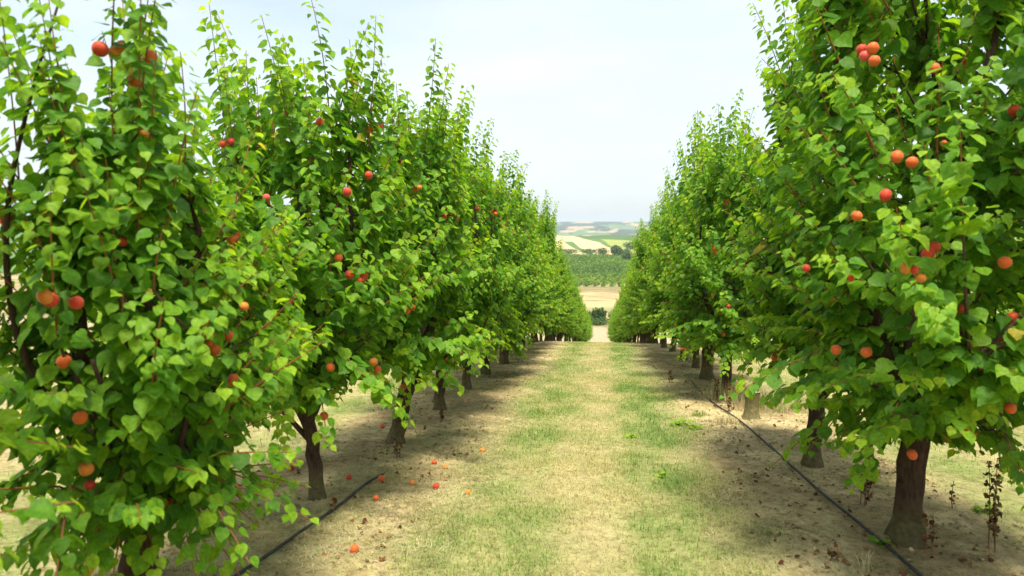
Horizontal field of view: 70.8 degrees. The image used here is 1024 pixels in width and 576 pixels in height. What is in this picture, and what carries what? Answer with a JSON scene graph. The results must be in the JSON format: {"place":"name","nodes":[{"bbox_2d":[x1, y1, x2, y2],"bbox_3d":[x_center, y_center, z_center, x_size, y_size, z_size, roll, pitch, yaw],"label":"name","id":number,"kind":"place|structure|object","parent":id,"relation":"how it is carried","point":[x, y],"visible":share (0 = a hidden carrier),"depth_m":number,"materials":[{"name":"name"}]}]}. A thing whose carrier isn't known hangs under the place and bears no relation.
{"place":"outdoors","nodes":[
{"label":"outdoors","id":0,"kind":"place"},
{"bbox_2d":[0,0,1014,221],"label":"sky","id":1,"kind":"structure","parent":0,"point":[597,95],"materials":[{"name":"white"}]},
{"bbox_2d":[0,221,1017,280],"bbox_3d":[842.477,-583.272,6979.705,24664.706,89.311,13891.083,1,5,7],"label":"hills","id":2,"kind":"structure","parent":0,"point":[579,236],"depth_m":2654.39,"materials":[{"name":"green plant"}]},
{"bbox_2d":[562,249,578,253],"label":"valley tree","id":3,"kind":"object","parent":2,"relation":"on","point":[569,251],"visible":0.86,"depth_m":461.18,"materials":[{"name":"green plant"}]},
{"bbox_2d":[580,249,596,253],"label":"valley tree","id":4,"kind":"object","parent":2,"relation":"on","point":[586,251],"visible":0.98,"depth_m":455.38,"materials":[{"name":"green plant"}]},
{"bbox_2d":[594,248,609,253],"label":"valley tree","id":5,"kind":"object","parent":2,"relation":"on","point":[603,250],"visible":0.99,"depth_m":456.78,"materials":[{"name":"green plant"}]},
{"bbox_2d":[610,245,622,254],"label":"valley tree","id":6,"kind":"object","parent":2,"relation":"on","point":[615,249],"visible":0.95,"depth_m":444.54,"materials":[{"name":"green plant"}]},
{"bbox_2d":[621,251,634,259],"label":"valley tree","id":7,"kind":"object","parent":2,"relation":"on","point":[626,255],"visible":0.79,"depth_m":394.88,"materials":[{"name":"green plant"}]},
{"bbox_2d":[622,242,635,248],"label":"valley tree","id":8,"kind":"object","parent":2,"relation":"on","point":[627,245],"visible":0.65,"depth_m":509.71,"materials":[{"name":"green plant"}]},
{"bbox_2d":[0,274,1023,575],"bbox_3d":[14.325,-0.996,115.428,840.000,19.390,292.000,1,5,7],"label":"ground","id":9,"kind":"structure","parent":0,"point":[594,298],"depth_m":5.63,"materials":[{"name":"soil"}]},
{"bbox_2d":[0,193,89,570],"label":"apricot tree","id":10,"kind":"object","parent":9,"relation":"on","point":[41,508],"visible":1,"depth_m":1.88,"materials":[{"name":"green plant"}]},
{"bbox_2d":[87,264,185,345],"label":"apricot tree","id":11,"kind":"object","parent":9,"relation":"on","point":[97,337],"depth_m":9.41,"materials":[{"name":"green plant"}]},
{"bbox_2d":[0,0,334,575],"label":"apricot tree","id":12,"kind":"object","parent":9,"relation":"on","point":[153,418],"visible":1,"depth_m":2.87,"materials":[{"name":"green plant"}]},
{"bbox_2d":[97,0,457,500],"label":"apricot tree","id":13,"kind":"object","parent":9,"relation":"on","point":[352,280],"visible":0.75,"depth_m":5.04,"materials":[{"name":"green plant"}]},
{"bbox_2d":[232,466,398,575],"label":"irrigation hose","id":14,"kind":"object","parent":9,"relation":"on","point":[263,557],"visible":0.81,"depth_m":4.62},
{"bbox_2d":[329,497,336,512],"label":"dry weed","id":15,"kind":"object","parent":9,"relation":"on","point":[332,505],"visible":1,"depth_m":5.12,"materials":[{"name":"brown plant"}]},
{"bbox_2d":[350,544,358,552],"bbox_3d":[-0.939,1.552,4.297,0.051,0.074,0.055,12,9,13],"label":"fallen apricot","id":16,"kind":"object","parent":9,"relation":"on","point":[354,548],"visible":0.99,"depth_m":4.28,"materials":[{"name":"orange plant"}]},
{"bbox_2d":[373,494,378,500],"bbox_3d":[-1.016,1.562,5.367,0.043,0.063,0.047,-25,17,-6],"label":"fallen apricot","id":17,"kind":"object","parent":9,"relation":"on","point":[376,497],"visible":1,"depth_m":5.35,"materials":[{"name":"orange plant"}]},
{"bbox_2d":[378,474,384,480],"bbox_3d":[-1.061,1.548,5.858,0.059,0.064,0.052,0,5,1],"label":"fallen apricot","id":18,"kind":"object","parent":9,"relation":"on","point":[381,477],"visible":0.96,"depth_m":5.84,"materials":[{"name":"orange plant"}]},
{"bbox_2d":[393,432,402,456],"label":"dry weed","id":19,"kind":"object","parent":9,"relation":"on","point":[396,441],"visible":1,"depth_m":6.78,"materials":[{"name":"brown plant"}]},
{"bbox_2d":[325,38,504,443],"bbox_3d":[-1.098,-0.331,7.282,2.163,4.084,2.428,1,5,7],"label":"apricot tree","id":20,"kind":"object","parent":9,"relation":"on","point":[428,348],"visible":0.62,"depth_m":6.78,"materials":[{"name":"green plant"}]},
{"bbox_2d":[433,482,438,489],"bbox_3d":[-0.601,1.570,5.712,0.053,0.074,0.057,24,17,-5],"label":"fallen apricot","id":21,"kind":"object","parent":9,"relation":"on","point":[435,485],"visible":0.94,"depth_m":5.69,"materials":[{"name":"red plant"}]},
{"bbox_2d":[439,406,443,422],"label":"dry weed","id":22,"kind":"object","parent":9,"relation":"on","point":[441,410],"visible":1,"depth_m":8.61,"materials":[{"name":"brown plant"}]},
{"bbox_2d":[401,96,518,409],"bbox_3d":[-0.937,-0.363,9.236,2.116,4.191,3.270,1,5,7],"label":"apricot tree","id":23,"kind":"object","parent":9,"relation":"on","point":[477,298],"visible":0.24,"depth_m":9.01,"materials":[{"name":"green plant"}]},
{"bbox_2d":[445,118,529,389],"bbox_3d":[-0.736,-0.450,11.327,2.052,4.431,3.170,2,5,19],"label":"apricot tree","id":24,"kind":"object","parent":9,"relation":"on","point":[503,303],"visible":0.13,"depth_m":11.34,"materials":[{"name":"green plant"}]},
{"bbox_2d":[465,150,553,374],"bbox_3d":[-0.441,-0.430,13.541,2.580,4.328,3.153,1,5,15],"label":"apricot tree","id":25,"kind":"object","parent":9,"relation":"on","point":[522,300],"visible":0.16,"depth_m":13.40,"materials":[{"name":"green plant"}]},
{"bbox_2d":[6,347,1023,575],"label":"mown straw","id":26,"kind":"object","parent":9,"relation":"on","point":[475,478],"visible":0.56,"depth_m":5.72,"materials":[{"name":"beige plant"}]},
{"bbox_2d":[480,149,559,364],"bbox_3d":[-0.063,-0.545,15.502,2.458,4.775,2.525,-2,5,-18],"label":"apricot tree","id":27,"kind":"object","parent":9,"relation":"on","point":[503,356],"visible":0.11,"depth_m":15.27,"materials":[{"name":"green plant"}]},
{"bbox_2d":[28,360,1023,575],"bbox_3d":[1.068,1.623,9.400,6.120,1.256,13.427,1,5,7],"label":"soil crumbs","id":28,"kind":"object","parent":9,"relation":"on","point":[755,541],"visible":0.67,"depth_m":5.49,"materials":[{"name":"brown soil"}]},
{"bbox_2d":[510,190,558,354],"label":"apricot tree","id":29,"kind":"object","parent":9,"relation":"on","point":[543,260],"visible":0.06,"depth_m":17.27,"materials":[{"name":"green plant"}]},
{"bbox_2d":[520,195,568,348],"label":"apricot tree","id":30,"kind":"object","parent":9,"relation":"on","point":[544,310],"visible":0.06,"depth_m":19.52,"materials":[{"name":"green plant"}]},
{"bbox_2d":[528,190,568,344],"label":"apricot tree","id":31,"kind":"object","parent":9,"relation":"on","point":[549,232],"visible":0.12,"depth_m":21.35,"materials":[{"name":"green plant"}]},
{"bbox_2d":[81,353,1016,575],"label":"fallen leaves","id":32,"kind":"object","parent":9,"relation":"on","point":[816,549],"visible":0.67,"depth_m":5.79,"materials":[{"name":"brown plant"}]},
{"bbox_2d":[535,210,565,341],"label":"apricot tree","id":33,"kind":"object","parent":9,"relation":"on","point":[554,290],"visible":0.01,"depth_m":23.70,"materials":[{"name":"green plant"}]},
{"bbox_2d":[526,235,577,340],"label":"apricot tree","id":34,"kind":"object","parent":9,"relation":"on","point":[548,331],"visible":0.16,"depth_m":27.69,"materials":[{"name":"green plant"}]},
{"bbox_2d":[539,223,567,341],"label":"apricot tree","id":35,"kind":"object","parent":9,"relation":"on","point":[540,338],"visible":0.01,"depth_m":25.75,"materials":[{"name":"green plant"}]},
{"bbox_2d":[537,240,581,340],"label":"apricot tree","id":36,"kind":"object","parent":9,"relation":"on","point":[551,337],"visible":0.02,"depth_m":30.07,"materials":[{"name":"green plant"}]},
{"bbox_2d":[553,248,575,340],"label":"apricot tree","id":37,"kind":"object","parent":9,"relation":"on","point":[567,312],"visible":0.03,"depth_m":32.12,"materials":[{"name":"green plant"}]},
{"bbox_2d":[552,269,580,340],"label":"apricot tree","id":38,"kind":"object","parent":9,"relation":"on","point":[571,312],"visible":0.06,"depth_m":34.09,"materials":[{"name":"green plant"}]},
{"bbox_2d":[560,284,577,340],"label":"apricot tree","id":39,"kind":"object","parent":9,"relation":"on","point":[561,334],"visible":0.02,"depth_m":38.68,"materials":[{"name":"green plant"}]},
{"bbox_2d":[559,279,579,340],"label":"apricot tree","id":40,"kind":"object","parent":9,"relation":"on","point":[563,330],"visible":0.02,"depth_m":36.40,"materials":[{"name":"green plant"}]},
{"bbox_2d":[559,277,587,340],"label":"apricot tree","id":41,"kind":"object","parent":9,"relation":"on","point":[581,326],"visible":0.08,"depth_m":43.02,"materials":[{"name":"green plant"}]},
{"bbox_2d":[564,273,582,340],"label":"apricot tree","id":42,"kind":"object","parent":9,"relation":"on","point":[574,326],"visible":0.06,"depth_m":40.62,"materials":[{"name":"green plant"}]},
{"bbox_2d":[568,286,584,340],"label":"apricot tree","id":43,"kind":"object","parent":9,"relation":"on","point":[579,322],"visible":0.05,"depth_m":46.99,"materials":[{"name":"green plant"}]},
{"bbox_2d":[570,298,586,340],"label":"apricot tree","id":44,"kind":"object","parent":9,"relation":"on","point":[581,324],"visible":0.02,"depth_m":49.30,"materials":[{"name":"green plant"}]},
{"bbox_2d":[568,300,590,341],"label":"apricot tree","id":45,"kind":"object","parent":9,"relation":"on","point":[583,332],"visible":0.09,"depth_m":58.02,"materials":[{"name":"green plant"}]},
{"bbox_2d":[571,291,588,340],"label":"apricot tree","id":46,"kind":"object","parent":9,"relation":"on","point":[584,316],"visible":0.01,"depth_m":59.96,"materials":[{"name":"green plant"}]},
{"bbox_2d":[571,315,592,341],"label":"apricot tree","id":47,"kind":"object","parent":9,"relation":"on","point":[589,329],"visible":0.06,"depth_m":73.04,"materials":[{"name":"green plant"}]},
{"bbox_2d":[562,253,634,286],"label":"vineyard foliage","id":48,"kind":"object","parent":9,"relation":"on","point":[590,268],"visible":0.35,"depth_m":305.81,"materials":[{"name":"green plant"}]},
{"bbox_2d":[591,307,606,323],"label":"bush","id":49,"kind":"object","parent":9,"relation":"on","point":[599,312],"visible":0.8,"depth_m":134.18,"materials":[{"name":"green plant"}]},
{"bbox_2d":[590,316,608,325],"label":"bush","id":50,"kind":"object","parent":9,"relation":"on","point":[593,321],"visible":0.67,"depth_m":133.19,"materials":[{"name":"green plant"}]},
{"bbox_2d":[594,317,609,324],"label":"bush","id":51,"kind":"object","parent":9,"relation":"on","point":[603,321],"visible":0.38,"depth_m":132.14,"materials":[{"name":"green plant"}]},
{"bbox_2d":[610,290,623,341],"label":"apricot tree","id":52,"kind":"object","parent":9,"relation":"on","point":[614,316],"visible":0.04,"depth_m":59.69,"materials":[{"name":"green plant"}]},
{"bbox_2d":[218,361,1021,575],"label":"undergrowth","id":53,"kind":"object","parent":9,"relation":"on","point":[503,427],"visible":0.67,"depth_m":5.95,"materials":[{"name":"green plant"}]},
{"bbox_2d":[613,276,629,341],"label":"apricot tree","id":54,"kind":"object","parent":9,"relation":"on","point":[620,308],"depth_m":49.21,"materials":[{"name":"green plant"}]},
{"bbox_2d":[608,298,636,341],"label":"apricot tree","id":55,"kind":"object","parent":9,"relation":"on","point":[615,329],"visible":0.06,"depth_m":55.35,"materials":[{"name":"green plant"}]},
{"bbox_2d":[614,284,631,341],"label":"apricot tree","id":56,"kind":"object","parent":9,"relation":"on","point":[620,314],"visible":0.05,"depth_m":47.00,"materials":[{"name":"green plant"}]},
{"bbox_2d":[616,308,632,341],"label":"apricot tree","id":57,"kind":"object","parent":9,"relation":"on","point":[621,319],"visible":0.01,"depth_m":44.54,"materials":[{"name":"green plant"}]},
{"bbox_2d":[614,303,637,341],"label":"apricot tree","id":58,"kind":"object","parent":9,"relation":"on","point":[617,325],"visible":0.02,"depth_m":51.27,"materials":[{"name":"green plant"}]},
{"bbox_2d":[614,263,639,342],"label":"apricot tree","id":59,"kind":"object","parent":9,"relation":"on","point":[621,305],"visible":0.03,"depth_m":42.72,"materials":[{"name":"green plant"}]},
{"bbox_2d":[621,432,637,437],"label":"green weed","id":60,"kind":"object","parent":9,"relation":"on","point":[630,435],"visible":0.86,"depth_m":7.91,"materials":[{"name":"green plant"}]},
{"bbox_2d":[620,261,639,342],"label":"apricot tree","id":61,"kind":"object","parent":9,"relation":"on","point":[625,311],"visible":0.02,"depth_m":38.33,"materials":[{"name":"green plant"}]},
{"bbox_2d":[616,286,646,342],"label":"apricot tree","id":62,"kind":"object","parent":9,"relation":"on","point":[630,335],"visible":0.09,"depth_m":40.42,"materials":[{"name":"green plant"}]},
{"bbox_2d":[621,305,642,342],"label":"apricot tree","id":63,"kind":"object","parent":9,"relation":"on","point":[641,341],"depth_m":34.08,"materials":[{"name":"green plant"}]},
{"bbox_2d":[622,286,641,342],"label":"apricot tree","id":64,"kind":"object","parent":9,"relation":"on","point":[631,325],"visible":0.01,"depth_m":36.19,"materials":[{"name":"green plant"}]},
{"bbox_2d":[620,264,646,342],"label":"apricot tree","id":65,"kind":"object","parent":9,"relation":"on","point":[629,329],"visible":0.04,"depth_m":31.88,"materials":[{"name":"green plant"}]},
{"bbox_2d":[617,219,653,342],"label":"apricot tree","id":66,"kind":"object","parent":9,"relation":"on","point":[631,308],"visible":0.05,"depth_m":27.59,"materials":[{"name":"green plant"}]},
{"bbox_2d":[622,224,648,342],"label":"apricot tree","id":67,"kind":"object","parent":9,"relation":"on","point":[647,334],"visible":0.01,"depth_m":29.74,"materials":[{"name":"green plant"}]},
{"bbox_2d":[621,214,668,342],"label":"apricot tree","id":68,"kind":"object","parent":9,"relation":"on","point":[638,249],"visible":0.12,"depth_m":25.15,"materials":[{"name":"green plant"}]},
{"bbox_2d":[633,204,661,344],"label":"apricot tree","id":69,"kind":"object","parent":9,"relation":"on","point":[652,217],"visible":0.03,"depth_m":23.00,"materials":[{"name":"green plant"}]},
{"bbox_2d":[630,200,666,347],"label":"apricot tree","id":70,"kind":"object","parent":9,"relation":"on","point":[655,227],"visible":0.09,"depth_m":21.18,"materials":[{"name":"green plant"}]},
{"bbox_2d":[630,395,680,403],"bbox_3d":[2.083,1.653,10.727,0.871,0.116,0.794,1,5,7],"label":"grass tuft","id":71,"kind":"object","parent":9,"relation":"on","point":[659,398],"visible":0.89,"depth_m":10.71,"materials":[{"name":"green plant"}]},
{"bbox_2d":[633,178,687,359],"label":"apricot tree","id":72,"kind":"object","parent":9,"relation":"on","point":[657,298],"visible":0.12,"depth_m":17.11,"materials":[{"name":"green plant"}]},
{"bbox_2d":[638,170,683,351],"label":"apricot tree","id":73,"kind":"object","parent":9,"relation":"on","point":[672,348],"visible":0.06,"depth_m":19.15,"materials":[{"name":"green plant"}]},
{"bbox_2d":[652,470,669,476],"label":"green weed","id":74,"kind":"object","parent":9,"relation":"on","point":[661,473],"visible":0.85,"depth_m":6.26,"materials":[{"name":"green plant"}]},
{"bbox_2d":[668,370,672,382],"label":"dry weed","id":75,"kind":"object","parent":9,"relation":"on","point":[670,378],"visible":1,"depth_m":12.60,"materials":[{"name":"brown plant"}]},
{"bbox_2d":[644,138,699,367],"bbox_3d":[3.875,-0.642,15.142,2.164,4.942,3.345,1,5,9],"label":"apricot tree","id":76,"kind":"object","parent":9,"relation":"on","point":[656,268],"visible":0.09,"depth_m":14.95,"materials":[{"name":"green plant"}]},
{"bbox_2d":[670,417,695,428],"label":"green weed","id":77,"kind":"object","parent":9,"relation":"on","point":[678,423],"visible":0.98,"depth_m":8.55,"materials":[{"name":"green plant"}]},
{"bbox_2d":[687,423,702,429],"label":"green weed","id":78,"kind":"object","parent":9,"relation":"on","point":[694,426],"visible":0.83,"depth_m":8.39,"materials":[{"name":"green plant"}]},
{"bbox_2d":[687,410,708,416],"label":"grass tuft","id":79,"kind":"object","parent":9,"relation":"on","point":[699,414],"visible":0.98,"depth_m":9.21,"materials":[{"name":"green plant"}]},
{"bbox_2d":[638,89,762,379],"bbox_3d":[3.696,-0.822,13.061,2.615,5.385,2.686,-3,5,-28],"label":"apricot tree","id":80,"kind":"object","parent":9,"relation":"on","point":[708,360],"visible":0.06,"depth_m":12.78,"materials":[{"name":"green plant"}]},
{"bbox_2d":[713,378,719,399],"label":"dry weed","id":81,"kind":"object","parent":9,"relation":"on","point":[715,385],"visible":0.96,"depth_m":10.68,"materials":[{"name":"brown plant"}]},
{"bbox_2d":[647,103,786,395],"bbox_3d":[3.314,-0.472,11.136,2.427,4.489,2.909,1,5,7],"label":"apricot tree","id":82,"kind":"object","parent":9,"relation":"on","point":[699,325],"visible":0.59,"depth_m":10.56,"materials":[{"name":"green plant"}]},
{"bbox_2d":[695,380,747,403],"bbox_3d":[3.180,1.517,10.710,0.862,0.382,0.780,-2,5,-20],"label":"grass tuft","id":83,"kind":"object","parent":9,"relation":"on","point":[710,397],"visible":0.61,"depth_m":10.67,"materials":[{"name":"plant"}]},
{"bbox_2d":[704,415,740,425],"bbox_3d":[2.548,1.591,8.731,0.460,0.140,0.434,-3,6,-35],"label":"grass tuft","id":84,"kind":"object","parent":9,"relation":"on","point":[731,422],"visible":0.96,"depth_m":8.72,"materials":[{"name":"plant"}]},
{"bbox_2d":[725,384,734,410],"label":"dry weed","id":85,"kind":"object","parent":9,"relation":"on","point":[727,402],"visible":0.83,"depth_m":9.71,"materials":[{"name":"brown plant"}]},
{"bbox_2d":[742,391,760,419],"bbox_3d":[3.023,1.512,9.098,0.275,0.439,0.275,0,5,-1],"label":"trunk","id":86,"kind":"object","parent":9,"relation":"on","point":[751,409],"visible":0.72,"depth_m":9.02,"materials":[{"name":"brown plant"}]},
{"bbox_2d":[725,383,804,414],"bbox_3d":[3.586,1.483,9.967,1.251,0.493,1.332,1,5,7],"label":"grass tuft","id":87,"kind":"object","parent":9,"relation":"on","point":[765,407],"visible":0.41,"depth_m":9.79,"materials":[{"name":"plant"}]},
{"bbox_2d":[688,377,922,575],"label":"irrigation hose","id":88,"kind":"object","parent":9,"relation":"on","point":[902,559],"visible":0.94,"depth_m":5.33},
{"bbox_2d":[713,0,918,467],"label":"apricot tree","id":89,"kind":"object","parent":9,"relation":"on","point":[777,306],"visible":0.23,"depth_m":6.43,"materials":[{"name":"green plant"}]},
{"bbox_2d":[827,541,839,561],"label":"dry weed","id":90,"kind":"object","parent":9,"relation":"on","point":[833,554],"visible":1,"depth_m":4.21,"materials":[{"name":"brown plant"}]},
{"bbox_2d":[853,550,875,573],"bbox_3d":[2.023,1.545,4.096,0.117,0.155,0.170,1,5,7],"label":"grass tuft","id":91,"kind":"object","parent":9,"relation":"on","point":[866,567],"visible":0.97,"depth_m":4.10,"materials":[{"name":"plant"}]},
{"bbox_2d":[860,456,874,505],"bbox_3d":[2.653,1.409,5.375,0.117,0.461,0.093,0,5,-5],"label":"dry weed","id":92,"kind":"object","parent":9,"relation":"on","point":[865,490],"visible":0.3,"depth_m":5.37,"materials":[{"name":"brown plant"}]},
{"bbox_2d":[715,0,1023,549],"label":"apricot tree","id":93,"kind":"object","parent":9,"relation":"on","point":[951,371],"visible":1,"depth_m":3.95,"materials":[{"name":"green plant"}]},
{"bbox_2d":[867,536,895,547],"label":"green weed","id":94,"kind":"object","parent":9,"relation":"on","point":[874,538],"visible":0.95,"depth_m":4.51,"materials":[{"name":"green plant"}]},
{"bbox_2d":[918,509,939,552],"bbox_3d":[2.522,1.476,4.366,0.128,0.287,0.074,0,5,-2],"label":"dry weed","id":95,"kind":"object","parent":9,"relation":"on","point":[923,530],"visible":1,"depth_m":4.36,"materials":[{"name":"brown plant"}]},
{"bbox_2d":[949,482,955,508],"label":"dry weed","id":96,"kind":"object","parent":9,"relation":"on","point":[951,492],"visible":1,"depth_m":5.33,"materials":[{"name":"brown plant"}]},
{"bbox_2d":[961,252,1007,328],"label":"apricot tree","id":97,"kind":"object","parent":9,"relation":"on","point":[986,323],"visible":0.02,"depth_m":11.21,"materials":[{"name":"green plant"}]},
{"bbox_2d":[973,504,996,514],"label":"green weed","id":98,"kind":"object","parent":9,"relation":"on","point":[976,507],"visible":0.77,"depth_m":5.30,"materials":[{"name":"green plant"}]},
{"bbox_2d":[983,457,1003,552],"bbox_3d":[2.940,1.319,4.400,0.092,0.628,0.178,1,5,7],"label":"dry weed","id":99,"kind":"object","parent":9,"relation":"on","point":[993,527],"visible":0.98,"depth_m":4.39,"materials":[{"name":"brown plant"}]},
{"bbox_2d":[990,237,1022,318],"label":"apricot tree","id":100,"kind":"object","parent":9,"relation":"on","point":[1012,309],"visible":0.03,"depth_m":9.44,"materials":[{"name":"green plant"}]},
{"bbox_2d":[0,341,1023,575],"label":"grass","id":101,"kind":"structure","parent":0,"point":[632,383],"depth_m":6.24,"materials":[{"name":"green plant"}]}
]}

